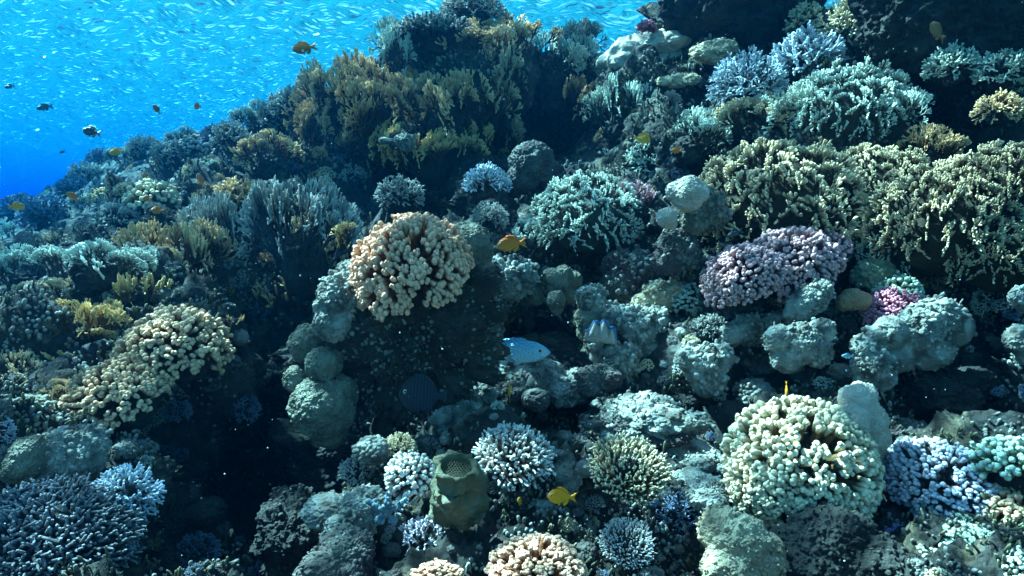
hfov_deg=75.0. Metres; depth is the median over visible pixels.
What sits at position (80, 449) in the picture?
reef rock
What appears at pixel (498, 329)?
reef rock
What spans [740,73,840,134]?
fire coral
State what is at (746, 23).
reef rock
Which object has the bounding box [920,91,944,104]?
fire coral
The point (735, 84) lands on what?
bushy coral
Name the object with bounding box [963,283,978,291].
massive coral
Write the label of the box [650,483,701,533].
bushy coral
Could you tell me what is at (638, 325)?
massive coral
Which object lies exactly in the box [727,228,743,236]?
fish
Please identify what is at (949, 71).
bushy coral
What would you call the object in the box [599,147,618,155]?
fire coral
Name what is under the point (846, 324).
massive coral
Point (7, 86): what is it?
fish
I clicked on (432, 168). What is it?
fire coral
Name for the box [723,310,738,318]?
cauliflower coral
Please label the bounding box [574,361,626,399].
reef rock
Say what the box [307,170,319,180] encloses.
bushy coral
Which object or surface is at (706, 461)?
reef rock
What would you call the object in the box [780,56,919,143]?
fire coral
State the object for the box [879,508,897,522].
massive coral
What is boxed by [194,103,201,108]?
reef fish
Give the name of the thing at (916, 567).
massive coral
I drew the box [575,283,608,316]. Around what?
massive coral
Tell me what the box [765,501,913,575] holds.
reef rock
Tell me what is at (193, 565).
bushy coral
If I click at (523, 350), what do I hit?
parrotfish
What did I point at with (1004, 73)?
bushy coral
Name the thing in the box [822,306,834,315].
cauliflower coral
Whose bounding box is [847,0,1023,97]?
reef rock
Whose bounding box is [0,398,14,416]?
reef rock
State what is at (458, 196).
massive coral
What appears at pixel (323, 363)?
massive coral
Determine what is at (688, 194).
massive coral
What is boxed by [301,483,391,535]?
reef rock
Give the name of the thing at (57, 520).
bushy coral
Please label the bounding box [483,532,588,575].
cauliflower coral
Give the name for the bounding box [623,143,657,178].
bushy coral
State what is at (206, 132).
bushy coral
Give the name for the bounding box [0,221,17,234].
fire coral
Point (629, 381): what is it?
massive coral
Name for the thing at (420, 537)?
bushy coral
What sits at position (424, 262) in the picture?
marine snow
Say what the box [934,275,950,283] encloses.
cauliflower coral
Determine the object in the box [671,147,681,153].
reef fish
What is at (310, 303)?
bushy coral
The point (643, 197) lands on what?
fire coral
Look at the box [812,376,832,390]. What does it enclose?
cauliflower coral
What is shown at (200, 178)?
reef fish
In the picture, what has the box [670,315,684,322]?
massive coral
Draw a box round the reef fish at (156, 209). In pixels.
[151,206,163,213]
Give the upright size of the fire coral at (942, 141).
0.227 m
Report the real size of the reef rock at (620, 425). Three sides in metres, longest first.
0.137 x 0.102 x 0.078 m
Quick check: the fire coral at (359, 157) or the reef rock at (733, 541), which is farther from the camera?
the fire coral at (359, 157)
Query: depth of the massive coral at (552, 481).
1.47 m
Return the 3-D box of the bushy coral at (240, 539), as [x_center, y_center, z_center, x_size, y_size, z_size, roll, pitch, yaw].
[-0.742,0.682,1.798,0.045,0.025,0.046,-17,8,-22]
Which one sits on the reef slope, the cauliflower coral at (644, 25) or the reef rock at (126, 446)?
the reef rock at (126, 446)
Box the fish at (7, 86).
[4,84,13,88]
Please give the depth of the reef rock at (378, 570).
1.22 m
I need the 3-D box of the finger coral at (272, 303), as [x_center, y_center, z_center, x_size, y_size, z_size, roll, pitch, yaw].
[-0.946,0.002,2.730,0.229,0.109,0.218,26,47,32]
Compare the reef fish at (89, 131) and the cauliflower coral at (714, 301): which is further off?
the reef fish at (89, 131)
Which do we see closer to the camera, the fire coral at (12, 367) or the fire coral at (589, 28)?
the fire coral at (12, 367)
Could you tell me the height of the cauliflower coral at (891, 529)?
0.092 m
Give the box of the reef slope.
[0,0,1023,575]
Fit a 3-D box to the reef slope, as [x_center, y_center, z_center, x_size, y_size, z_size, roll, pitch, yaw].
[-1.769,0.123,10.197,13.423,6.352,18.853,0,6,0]
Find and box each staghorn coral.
[384,450,434,500]
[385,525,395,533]
[471,421,556,491]
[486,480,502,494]
[559,517,575,531]
[583,430,675,506]
[583,494,604,510]
[596,517,657,569]
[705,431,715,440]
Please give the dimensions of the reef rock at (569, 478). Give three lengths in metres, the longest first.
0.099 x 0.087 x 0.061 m
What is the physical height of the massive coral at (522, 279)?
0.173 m
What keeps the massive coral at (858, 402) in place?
on the reef slope
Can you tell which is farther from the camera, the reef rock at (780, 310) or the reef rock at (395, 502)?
the reef rock at (780, 310)
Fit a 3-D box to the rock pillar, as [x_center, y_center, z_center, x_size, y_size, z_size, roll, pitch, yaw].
[-0.275,0.245,1.819,0.545,0.764,0.343,0,6,0]
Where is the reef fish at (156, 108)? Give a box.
[153,104,161,114]
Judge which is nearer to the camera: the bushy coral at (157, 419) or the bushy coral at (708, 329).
the bushy coral at (157, 419)
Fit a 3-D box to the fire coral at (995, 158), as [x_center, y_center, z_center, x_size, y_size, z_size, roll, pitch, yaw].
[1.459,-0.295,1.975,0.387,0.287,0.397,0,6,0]
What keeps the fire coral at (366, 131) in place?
on the reef slope
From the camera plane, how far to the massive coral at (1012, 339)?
1.64 m
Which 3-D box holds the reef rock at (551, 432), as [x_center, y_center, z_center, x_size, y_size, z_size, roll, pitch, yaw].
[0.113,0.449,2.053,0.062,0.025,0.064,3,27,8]
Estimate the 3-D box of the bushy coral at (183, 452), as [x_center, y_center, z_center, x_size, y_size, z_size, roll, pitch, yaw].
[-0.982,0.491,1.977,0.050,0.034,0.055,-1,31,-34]
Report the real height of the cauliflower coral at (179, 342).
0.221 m
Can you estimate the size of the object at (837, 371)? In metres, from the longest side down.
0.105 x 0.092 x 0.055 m
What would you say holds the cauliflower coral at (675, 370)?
on the reef slope
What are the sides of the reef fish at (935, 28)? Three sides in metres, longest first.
0.084 x 0.053 x 0.014 m
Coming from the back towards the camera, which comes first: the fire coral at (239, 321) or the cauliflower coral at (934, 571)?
the fire coral at (239, 321)
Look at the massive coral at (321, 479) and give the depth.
2.10 m
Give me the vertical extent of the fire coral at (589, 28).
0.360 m
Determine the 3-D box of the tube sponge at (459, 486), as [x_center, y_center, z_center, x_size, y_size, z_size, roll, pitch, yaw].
[-0.100,0.383,1.262,0.116,0.140,0.134,4,25,0]
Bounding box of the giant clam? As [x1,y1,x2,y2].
[584,319,616,346]
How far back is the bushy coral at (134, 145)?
6.33 m
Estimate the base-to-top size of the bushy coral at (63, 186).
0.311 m
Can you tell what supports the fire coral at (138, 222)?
on the reef slope
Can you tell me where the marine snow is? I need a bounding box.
[4,2,1022,575]
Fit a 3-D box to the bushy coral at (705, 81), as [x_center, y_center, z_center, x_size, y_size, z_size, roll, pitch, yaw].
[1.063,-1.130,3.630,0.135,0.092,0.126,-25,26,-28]
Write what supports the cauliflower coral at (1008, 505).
on the reef slope
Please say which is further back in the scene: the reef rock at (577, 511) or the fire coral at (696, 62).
the fire coral at (696, 62)
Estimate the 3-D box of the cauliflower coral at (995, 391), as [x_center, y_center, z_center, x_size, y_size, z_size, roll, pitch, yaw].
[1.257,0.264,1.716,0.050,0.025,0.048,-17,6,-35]
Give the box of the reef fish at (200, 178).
[196,174,205,188]
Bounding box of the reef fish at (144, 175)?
[141,173,149,178]
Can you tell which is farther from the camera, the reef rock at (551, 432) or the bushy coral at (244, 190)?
the bushy coral at (244, 190)
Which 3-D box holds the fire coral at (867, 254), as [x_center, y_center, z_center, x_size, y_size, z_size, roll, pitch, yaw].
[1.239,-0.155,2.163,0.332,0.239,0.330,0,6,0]
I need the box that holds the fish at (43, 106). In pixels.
[36,102,53,110]
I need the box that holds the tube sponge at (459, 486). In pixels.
[428,450,488,531]
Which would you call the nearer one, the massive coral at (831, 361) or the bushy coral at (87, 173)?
the massive coral at (831, 361)
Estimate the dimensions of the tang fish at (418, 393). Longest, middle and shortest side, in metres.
0.120 x 0.102 x 0.020 m
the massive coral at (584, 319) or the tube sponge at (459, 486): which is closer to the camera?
the tube sponge at (459, 486)
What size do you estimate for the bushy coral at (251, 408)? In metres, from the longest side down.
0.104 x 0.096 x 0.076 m
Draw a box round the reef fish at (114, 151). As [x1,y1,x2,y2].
[109,148,123,155]
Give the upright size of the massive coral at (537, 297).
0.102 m
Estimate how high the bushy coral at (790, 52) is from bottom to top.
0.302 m
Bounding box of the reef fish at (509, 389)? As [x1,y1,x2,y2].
[508,385,510,403]
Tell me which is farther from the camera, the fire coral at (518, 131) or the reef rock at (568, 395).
the fire coral at (518, 131)
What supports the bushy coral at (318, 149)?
on the reef slope
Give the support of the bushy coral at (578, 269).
on the reef slope
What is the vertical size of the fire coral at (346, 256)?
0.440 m
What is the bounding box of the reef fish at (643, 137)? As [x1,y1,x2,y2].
[633,132,649,143]
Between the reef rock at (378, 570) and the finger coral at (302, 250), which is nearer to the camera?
the reef rock at (378, 570)
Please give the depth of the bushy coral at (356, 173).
4.26 m
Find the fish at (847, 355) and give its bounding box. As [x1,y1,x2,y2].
[842,353,853,358]
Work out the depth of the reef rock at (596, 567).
1.29 m
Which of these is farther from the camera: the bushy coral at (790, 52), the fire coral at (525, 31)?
the fire coral at (525, 31)
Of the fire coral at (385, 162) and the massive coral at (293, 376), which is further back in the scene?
the fire coral at (385, 162)
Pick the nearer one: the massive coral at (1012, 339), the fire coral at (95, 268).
the massive coral at (1012, 339)
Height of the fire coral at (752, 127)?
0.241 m
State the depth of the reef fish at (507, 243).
1.60 m
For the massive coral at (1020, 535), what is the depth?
1.11 m
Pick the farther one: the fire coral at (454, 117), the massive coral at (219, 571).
the fire coral at (454, 117)
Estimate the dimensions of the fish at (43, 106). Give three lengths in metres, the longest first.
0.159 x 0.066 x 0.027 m
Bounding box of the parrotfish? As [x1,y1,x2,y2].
[499,337,550,364]
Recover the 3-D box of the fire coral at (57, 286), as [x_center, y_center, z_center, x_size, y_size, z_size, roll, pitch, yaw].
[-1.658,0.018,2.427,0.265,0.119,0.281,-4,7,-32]
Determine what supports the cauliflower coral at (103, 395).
on the reef slope
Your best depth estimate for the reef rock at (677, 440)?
1.65 m
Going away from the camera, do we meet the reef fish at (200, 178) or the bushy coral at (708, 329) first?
the bushy coral at (708, 329)
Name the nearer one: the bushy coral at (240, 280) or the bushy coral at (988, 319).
the bushy coral at (988, 319)
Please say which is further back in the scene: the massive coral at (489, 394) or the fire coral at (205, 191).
the fire coral at (205, 191)
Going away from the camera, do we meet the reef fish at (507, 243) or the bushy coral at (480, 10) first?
the reef fish at (507, 243)
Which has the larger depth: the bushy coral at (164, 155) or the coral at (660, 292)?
the bushy coral at (164, 155)
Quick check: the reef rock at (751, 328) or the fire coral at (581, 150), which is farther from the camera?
the fire coral at (581, 150)
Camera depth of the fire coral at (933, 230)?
1.91 m
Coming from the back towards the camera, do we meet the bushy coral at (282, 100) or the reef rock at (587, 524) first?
the bushy coral at (282, 100)
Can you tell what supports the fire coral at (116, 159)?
on the reef slope
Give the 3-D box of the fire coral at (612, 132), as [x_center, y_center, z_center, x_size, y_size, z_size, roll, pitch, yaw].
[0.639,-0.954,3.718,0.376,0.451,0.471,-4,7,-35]
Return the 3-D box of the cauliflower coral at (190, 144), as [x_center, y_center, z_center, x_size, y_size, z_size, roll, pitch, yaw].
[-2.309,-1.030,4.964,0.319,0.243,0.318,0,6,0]
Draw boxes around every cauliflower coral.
[53,353,175,441]
[87,187,104,202]
[109,304,232,386]
[121,177,183,216]
[176,134,210,154]
[181,190,186,198]
[205,338,235,377]
[234,158,249,167]
[315,166,336,178]
[348,212,474,326]
[410,558,463,575]
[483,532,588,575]
[539,265,548,274]
[635,19,656,34]
[638,359,654,370]
[671,282,699,313]
[672,364,682,375]
[699,241,792,312]
[704,284,741,313]
[712,391,725,400]
[719,394,885,524]
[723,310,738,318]
[729,446,815,523]
[753,225,847,302]
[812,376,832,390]
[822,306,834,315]
[823,229,852,253]
[857,286,924,325]
[870,271,926,297]
[875,519,903,533]
[882,436,1002,517]
[925,567,951,575]
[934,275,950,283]
[951,513,972,523]
[959,344,974,352]
[967,434,1023,491]
[975,483,1023,525]
[990,298,1012,312]
[990,385,1009,397]
[1002,545,1023,575]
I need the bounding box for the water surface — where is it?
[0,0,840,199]
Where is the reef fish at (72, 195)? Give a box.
[66,192,79,201]
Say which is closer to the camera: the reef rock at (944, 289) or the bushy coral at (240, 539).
the bushy coral at (240, 539)
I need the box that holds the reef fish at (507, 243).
[497,235,526,252]
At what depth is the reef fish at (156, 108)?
3.40 m
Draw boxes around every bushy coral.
[0,193,38,221]
[0,413,16,444]
[0,473,148,575]
[0,548,29,575]
[13,194,73,229]
[32,382,46,391]
[52,173,87,195]
[64,161,104,183]
[84,147,111,163]
[90,199,143,229]
[91,461,166,523]
[102,289,114,299]
[113,182,127,195]
[124,133,156,156]
[136,455,155,466]
[137,439,147,447]
[140,425,151,436]
[146,138,186,169]
[147,409,169,427]
[147,440,158,453]
[159,398,192,422]
[163,443,179,455]
[173,447,189,462]
[176,530,221,570]
[181,164,196,175]
[184,563,203,575]
[198,122,219,143]
[206,119,253,153]
[209,176,256,215]
[213,173,225,181]
[228,272,249,288]
[230,393,261,423]
[234,535,245,545]
[246,562,261,575]
[254,100,286,127]
[257,249,274,266]
[267,84,295,120]
[304,298,316,309]
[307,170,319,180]
[312,146,327,159]
[336,162,368,182]
[337,458,376,486]
[373,173,425,213]
[380,533,391,543]
[386,431,417,458]
[391,10,483,59]
[398,515,444,555]
[422,437,437,445]
[437,0,510,28]
[461,161,512,200]
[469,200,509,229]
[490,400,504,409]
[500,298,513,306]
[569,265,580,271]
[596,569,611,575]
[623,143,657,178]
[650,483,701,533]
[657,375,667,386]
[666,336,676,343]
[671,167,689,177]
[681,334,700,344]
[689,313,726,340]
[698,73,712,87]
[705,45,789,110]
[766,295,786,306]
[769,20,851,84]
[782,0,822,36]
[811,0,857,45]
[877,494,885,509]
[920,39,979,87]
[920,276,938,289]
[969,48,1023,90]
[969,87,1023,126]
[970,288,995,317]
[978,312,994,323]
[1001,308,1021,319]
[1018,384,1023,398]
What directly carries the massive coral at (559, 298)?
on the reef slope
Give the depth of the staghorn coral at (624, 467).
1.41 m
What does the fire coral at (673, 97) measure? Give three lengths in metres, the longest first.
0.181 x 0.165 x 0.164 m
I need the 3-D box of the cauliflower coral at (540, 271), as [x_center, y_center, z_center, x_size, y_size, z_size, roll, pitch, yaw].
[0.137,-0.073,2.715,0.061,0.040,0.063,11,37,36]
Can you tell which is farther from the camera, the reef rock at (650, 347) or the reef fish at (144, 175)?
the reef fish at (144, 175)
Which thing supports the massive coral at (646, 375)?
on the reef slope
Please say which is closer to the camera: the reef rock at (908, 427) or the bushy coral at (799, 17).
the reef rock at (908, 427)
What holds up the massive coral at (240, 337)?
on the reef slope
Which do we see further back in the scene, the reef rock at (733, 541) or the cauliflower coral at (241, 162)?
the cauliflower coral at (241, 162)
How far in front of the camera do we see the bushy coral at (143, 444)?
1.54 m
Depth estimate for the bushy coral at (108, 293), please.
2.15 m
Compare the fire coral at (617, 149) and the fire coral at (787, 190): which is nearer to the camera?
the fire coral at (787, 190)
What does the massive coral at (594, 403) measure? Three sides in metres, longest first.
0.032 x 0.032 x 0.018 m
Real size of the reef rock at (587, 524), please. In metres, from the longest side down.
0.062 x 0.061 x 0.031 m
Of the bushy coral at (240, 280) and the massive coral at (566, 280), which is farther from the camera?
the bushy coral at (240, 280)
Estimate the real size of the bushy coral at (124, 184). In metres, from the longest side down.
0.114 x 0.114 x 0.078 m
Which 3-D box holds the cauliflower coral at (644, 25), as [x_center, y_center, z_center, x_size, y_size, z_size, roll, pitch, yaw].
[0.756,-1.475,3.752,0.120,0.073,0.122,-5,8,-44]
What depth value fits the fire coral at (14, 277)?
3.09 m
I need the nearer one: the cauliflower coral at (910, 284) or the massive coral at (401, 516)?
the massive coral at (401, 516)
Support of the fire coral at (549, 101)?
on the reef slope
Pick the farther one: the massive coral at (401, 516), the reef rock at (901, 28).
the reef rock at (901, 28)
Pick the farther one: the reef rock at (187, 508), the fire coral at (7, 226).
the fire coral at (7, 226)
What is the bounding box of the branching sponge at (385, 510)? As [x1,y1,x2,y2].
[365,492,408,525]
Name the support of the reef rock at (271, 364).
on the reef slope
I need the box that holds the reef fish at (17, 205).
[7,201,24,210]
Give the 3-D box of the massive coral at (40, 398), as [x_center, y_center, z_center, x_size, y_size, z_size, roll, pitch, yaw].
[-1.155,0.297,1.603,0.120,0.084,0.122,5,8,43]
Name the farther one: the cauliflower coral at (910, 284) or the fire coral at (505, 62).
the fire coral at (505, 62)
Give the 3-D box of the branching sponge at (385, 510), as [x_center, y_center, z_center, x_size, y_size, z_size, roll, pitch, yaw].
[-0.236,0.419,1.266,0.082,0.066,0.032,1,6,15]
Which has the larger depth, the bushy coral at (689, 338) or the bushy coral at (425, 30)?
the bushy coral at (425, 30)
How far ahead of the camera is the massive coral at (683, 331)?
2.05 m
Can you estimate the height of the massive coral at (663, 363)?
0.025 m
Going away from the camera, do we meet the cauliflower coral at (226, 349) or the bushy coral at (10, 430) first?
the bushy coral at (10, 430)
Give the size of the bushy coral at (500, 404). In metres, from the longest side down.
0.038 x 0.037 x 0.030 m
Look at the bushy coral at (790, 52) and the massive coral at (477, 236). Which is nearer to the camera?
the massive coral at (477, 236)
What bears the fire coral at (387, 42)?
on the reef slope
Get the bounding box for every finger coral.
[41,231,58,243]
[112,272,173,306]
[179,189,272,287]
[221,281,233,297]
[234,174,362,302]
[247,301,270,325]
[252,278,300,313]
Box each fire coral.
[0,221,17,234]
[0,243,46,291]
[0,349,42,385]
[10,276,71,299]
[26,237,159,297]
[38,378,69,399]
[40,302,119,360]
[56,297,132,341]
[77,195,87,202]
[102,147,139,162]
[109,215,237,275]
[131,160,145,166]
[137,216,154,229]
[160,125,200,145]
[191,183,219,205]
[200,157,219,168]
[222,315,244,328]
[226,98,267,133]
[228,128,306,178]
[281,88,359,152]
[290,213,362,269]
[291,56,360,141]
[308,47,390,113]
[329,221,356,249]
[331,153,346,165]
[334,78,409,166]
[334,127,378,181]
[344,64,438,130]
[367,14,419,86]
[368,103,494,190]
[381,155,394,167]
[385,68,522,156]
[434,11,562,66]
[470,117,526,153]
[478,23,529,117]
[479,64,527,135]
[497,147,508,156]
[511,208,570,257]
[525,30,603,120]
[529,169,648,253]
[541,74,609,131]
[548,15,607,52]
[576,146,586,154]
[579,71,654,151]
[593,126,604,140]
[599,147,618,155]
[610,179,656,228]
[654,87,682,113]
[658,152,671,166]
[669,106,733,168]
[685,59,705,69]
[698,136,876,252]
[710,90,797,143]
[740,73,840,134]
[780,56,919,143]
[817,142,934,216]
[843,206,917,276]
[855,159,1023,275]
[858,84,934,130]
[896,122,971,168]
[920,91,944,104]
[928,139,1023,233]
[943,216,1023,292]
[1014,81,1023,93]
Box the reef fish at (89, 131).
[82,125,101,137]
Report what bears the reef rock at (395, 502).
on the reef slope
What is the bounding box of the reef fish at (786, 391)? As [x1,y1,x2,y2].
[785,381,787,396]
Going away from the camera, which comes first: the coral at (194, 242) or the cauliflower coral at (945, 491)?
the cauliflower coral at (945, 491)
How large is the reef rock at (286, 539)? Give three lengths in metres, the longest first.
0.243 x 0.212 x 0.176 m
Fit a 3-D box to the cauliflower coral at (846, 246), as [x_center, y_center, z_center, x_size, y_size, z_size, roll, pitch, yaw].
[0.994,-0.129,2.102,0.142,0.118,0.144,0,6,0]
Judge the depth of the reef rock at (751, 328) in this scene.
1.97 m
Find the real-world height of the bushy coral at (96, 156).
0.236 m
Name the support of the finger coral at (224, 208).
on the reef slope
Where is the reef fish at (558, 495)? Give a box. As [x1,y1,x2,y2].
[547,487,577,505]
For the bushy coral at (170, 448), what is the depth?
1.96 m
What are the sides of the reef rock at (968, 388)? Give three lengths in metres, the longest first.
0.272 x 0.237 x 0.150 m
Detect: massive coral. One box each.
[0,434,50,484]
[0,443,10,463]
[24,394,57,408]
[128,555,141,566]
[149,550,181,574]
[215,561,231,575]
[231,329,248,345]
[264,482,277,501]
[282,365,307,392]
[285,373,359,448]
[287,323,326,363]
[303,464,342,493]
[304,346,343,381]
[316,443,347,465]
[351,434,390,465]
[382,542,401,557]
[392,569,401,575]
[395,512,406,520]
[436,448,444,455]
[439,430,451,444]
[446,543,456,553]
[452,193,463,203]
[457,222,493,264]
[472,382,499,403]
[489,413,498,419]
[491,253,541,301]
[506,139,559,195]
[519,297,530,307]
[526,497,557,515]
[529,282,544,305]
[542,265,582,304]
[546,290,565,315]
[547,476,554,483]
[574,309,605,343]
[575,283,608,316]
[576,539,598,562]
[585,340,604,364]
[590,399,598,406]
[596,32,682,71]
[599,339,642,379]
[600,244,659,304]
[605,300,676,357]
[625,376,633,383]
[641,28,691,52]
[641,372,649,378]
[655,207,677,229]
[659,360,667,367]
[665,175,709,212]
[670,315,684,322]
[673,339,739,398]
[673,471,680,478]
[673,543,683,554]
[675,327,688,334]
[678,187,732,236]
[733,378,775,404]
[760,317,837,374]
[790,372,803,380]
[825,360,836,367]
[830,300,839,310]
[832,317,861,337]
[835,288,872,311]
[837,381,891,461]
[849,257,900,289]
[849,333,899,392]
[861,292,976,373]
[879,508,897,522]
[907,558,921,571]
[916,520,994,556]
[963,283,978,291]
[1001,324,1023,365]
[1006,284,1023,313]
[1006,530,1023,541]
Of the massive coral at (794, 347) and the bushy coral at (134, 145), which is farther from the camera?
the bushy coral at (134, 145)
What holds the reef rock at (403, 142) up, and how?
on the reef slope
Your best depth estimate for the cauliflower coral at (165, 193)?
3.58 m
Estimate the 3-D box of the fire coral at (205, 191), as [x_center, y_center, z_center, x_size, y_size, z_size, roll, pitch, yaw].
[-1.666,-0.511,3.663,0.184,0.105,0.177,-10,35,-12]
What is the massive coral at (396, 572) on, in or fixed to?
on the reef slope
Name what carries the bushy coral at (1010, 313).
on the reef slope
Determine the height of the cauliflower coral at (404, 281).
0.294 m
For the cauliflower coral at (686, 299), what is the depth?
2.19 m
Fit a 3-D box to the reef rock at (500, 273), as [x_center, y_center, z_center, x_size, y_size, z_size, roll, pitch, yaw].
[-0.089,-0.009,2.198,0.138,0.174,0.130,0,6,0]
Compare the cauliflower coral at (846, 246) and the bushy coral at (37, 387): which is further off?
the cauliflower coral at (846, 246)
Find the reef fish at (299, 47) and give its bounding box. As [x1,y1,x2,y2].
[292,41,318,54]
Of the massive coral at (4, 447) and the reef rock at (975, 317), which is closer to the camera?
the massive coral at (4, 447)
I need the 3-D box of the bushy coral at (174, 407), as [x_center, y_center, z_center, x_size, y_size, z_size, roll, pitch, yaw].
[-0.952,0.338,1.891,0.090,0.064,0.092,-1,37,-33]
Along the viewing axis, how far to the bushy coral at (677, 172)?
2.97 m
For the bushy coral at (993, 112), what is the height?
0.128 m
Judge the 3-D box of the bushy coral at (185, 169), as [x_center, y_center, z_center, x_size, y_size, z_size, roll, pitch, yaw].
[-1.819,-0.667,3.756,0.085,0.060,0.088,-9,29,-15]
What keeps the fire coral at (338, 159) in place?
on the reef slope
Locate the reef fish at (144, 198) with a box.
[142,195,151,200]
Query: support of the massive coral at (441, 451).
on the reef slope
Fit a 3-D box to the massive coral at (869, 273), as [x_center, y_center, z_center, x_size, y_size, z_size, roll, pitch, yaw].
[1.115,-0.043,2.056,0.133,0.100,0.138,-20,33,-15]
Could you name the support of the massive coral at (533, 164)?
on the reef slope
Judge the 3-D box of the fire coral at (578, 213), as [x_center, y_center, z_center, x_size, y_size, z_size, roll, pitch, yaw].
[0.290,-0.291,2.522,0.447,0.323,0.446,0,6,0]
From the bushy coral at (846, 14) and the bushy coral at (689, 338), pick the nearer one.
the bushy coral at (689, 338)
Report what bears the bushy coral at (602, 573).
on the reef slope
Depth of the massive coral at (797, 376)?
2.05 m
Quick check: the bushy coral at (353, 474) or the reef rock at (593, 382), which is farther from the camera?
the reef rock at (593, 382)
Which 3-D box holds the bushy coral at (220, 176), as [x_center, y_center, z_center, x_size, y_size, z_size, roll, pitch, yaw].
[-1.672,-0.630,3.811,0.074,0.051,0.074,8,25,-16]
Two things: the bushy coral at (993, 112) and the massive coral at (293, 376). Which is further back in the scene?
the bushy coral at (993, 112)
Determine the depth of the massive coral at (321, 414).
1.65 m
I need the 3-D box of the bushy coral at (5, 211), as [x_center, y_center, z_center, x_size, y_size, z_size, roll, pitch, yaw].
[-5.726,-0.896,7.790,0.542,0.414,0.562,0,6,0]
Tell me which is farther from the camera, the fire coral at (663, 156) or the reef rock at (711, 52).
the reef rock at (711, 52)
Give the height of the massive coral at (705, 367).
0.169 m
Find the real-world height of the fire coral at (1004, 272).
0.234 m
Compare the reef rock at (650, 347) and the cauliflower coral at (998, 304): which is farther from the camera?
the reef rock at (650, 347)
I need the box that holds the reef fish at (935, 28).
[930,21,945,43]
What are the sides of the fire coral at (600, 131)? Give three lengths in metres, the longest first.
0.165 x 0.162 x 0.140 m
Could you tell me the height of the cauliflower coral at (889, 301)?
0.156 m
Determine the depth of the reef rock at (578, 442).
1.89 m
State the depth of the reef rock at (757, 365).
2.15 m
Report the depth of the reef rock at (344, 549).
1.17 m
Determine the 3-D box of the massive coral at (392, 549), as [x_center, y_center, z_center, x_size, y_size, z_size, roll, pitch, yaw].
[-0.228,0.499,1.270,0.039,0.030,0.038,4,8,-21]
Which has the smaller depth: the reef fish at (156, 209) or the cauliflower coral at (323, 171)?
the reef fish at (156, 209)
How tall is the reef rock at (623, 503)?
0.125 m
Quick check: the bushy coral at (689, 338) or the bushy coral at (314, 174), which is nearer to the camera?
the bushy coral at (689, 338)
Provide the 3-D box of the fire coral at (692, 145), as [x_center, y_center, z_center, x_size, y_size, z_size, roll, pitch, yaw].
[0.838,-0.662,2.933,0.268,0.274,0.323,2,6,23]
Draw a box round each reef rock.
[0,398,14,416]
[34,423,113,483]
[111,438,138,458]
[165,482,227,538]
[249,483,341,575]
[265,359,281,385]
[292,522,376,575]
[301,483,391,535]
[311,258,368,343]
[375,568,384,575]
[379,132,418,153]
[392,500,409,508]
[427,390,482,434]
[460,158,473,167]
[486,300,504,361]
[494,260,505,294]
[499,354,567,384]
[501,371,550,414]
[541,428,557,439]
[547,366,592,408]
[551,448,565,457]
[554,430,588,453]
[554,458,594,497]
[567,492,588,516]
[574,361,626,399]
[576,424,593,436]
[578,412,590,423]
[581,410,629,433]
[582,514,598,533]
[592,390,715,457]
[593,560,601,571]
[606,495,628,509]
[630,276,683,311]
[637,565,664,575]
[644,343,657,354]
[648,431,696,449]
[649,227,703,276]
[656,72,701,88]
[657,552,665,560]
[658,0,797,47]
[672,444,724,477]
[672,561,679,568]
[673,392,698,410]
[674,466,732,513]
[688,37,742,74]
[695,502,791,575]
[717,311,791,347]
[740,351,776,374]
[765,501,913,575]
[771,307,783,313]
[782,276,835,322]
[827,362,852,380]
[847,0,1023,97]
[888,417,926,444]
[901,366,998,419]
[934,286,951,292]
[968,311,977,322]
[984,333,1007,351]
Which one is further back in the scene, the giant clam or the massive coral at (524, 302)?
the massive coral at (524, 302)
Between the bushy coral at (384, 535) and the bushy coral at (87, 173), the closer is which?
the bushy coral at (384, 535)
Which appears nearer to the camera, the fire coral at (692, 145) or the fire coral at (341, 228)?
the fire coral at (341, 228)
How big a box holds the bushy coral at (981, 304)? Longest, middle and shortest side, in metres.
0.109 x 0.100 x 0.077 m
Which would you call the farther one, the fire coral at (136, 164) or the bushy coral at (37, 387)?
the fire coral at (136, 164)
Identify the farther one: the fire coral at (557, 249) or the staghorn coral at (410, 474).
the fire coral at (557, 249)
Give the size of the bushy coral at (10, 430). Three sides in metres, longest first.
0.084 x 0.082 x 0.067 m
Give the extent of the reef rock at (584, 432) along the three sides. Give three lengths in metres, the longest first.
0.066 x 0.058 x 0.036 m
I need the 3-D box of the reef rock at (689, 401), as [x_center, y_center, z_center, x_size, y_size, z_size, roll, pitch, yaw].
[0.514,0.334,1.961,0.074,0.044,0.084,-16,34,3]
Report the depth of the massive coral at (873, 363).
1.72 m
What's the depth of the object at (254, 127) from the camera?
4.82 m
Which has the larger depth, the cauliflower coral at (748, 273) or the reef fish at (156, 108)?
the reef fish at (156, 108)
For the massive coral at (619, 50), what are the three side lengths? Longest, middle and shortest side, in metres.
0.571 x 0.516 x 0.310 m
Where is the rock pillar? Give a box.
[325,261,510,441]
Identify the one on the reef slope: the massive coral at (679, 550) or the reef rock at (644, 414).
the massive coral at (679, 550)
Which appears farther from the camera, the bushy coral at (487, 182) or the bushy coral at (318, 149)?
the bushy coral at (318, 149)
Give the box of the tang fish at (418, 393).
[398,373,447,414]
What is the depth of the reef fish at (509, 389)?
1.79 m
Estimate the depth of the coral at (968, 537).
1.25 m
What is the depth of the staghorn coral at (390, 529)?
1.30 m
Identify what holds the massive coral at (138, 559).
on the reef slope
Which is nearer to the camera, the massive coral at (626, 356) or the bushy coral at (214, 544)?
the bushy coral at (214, 544)

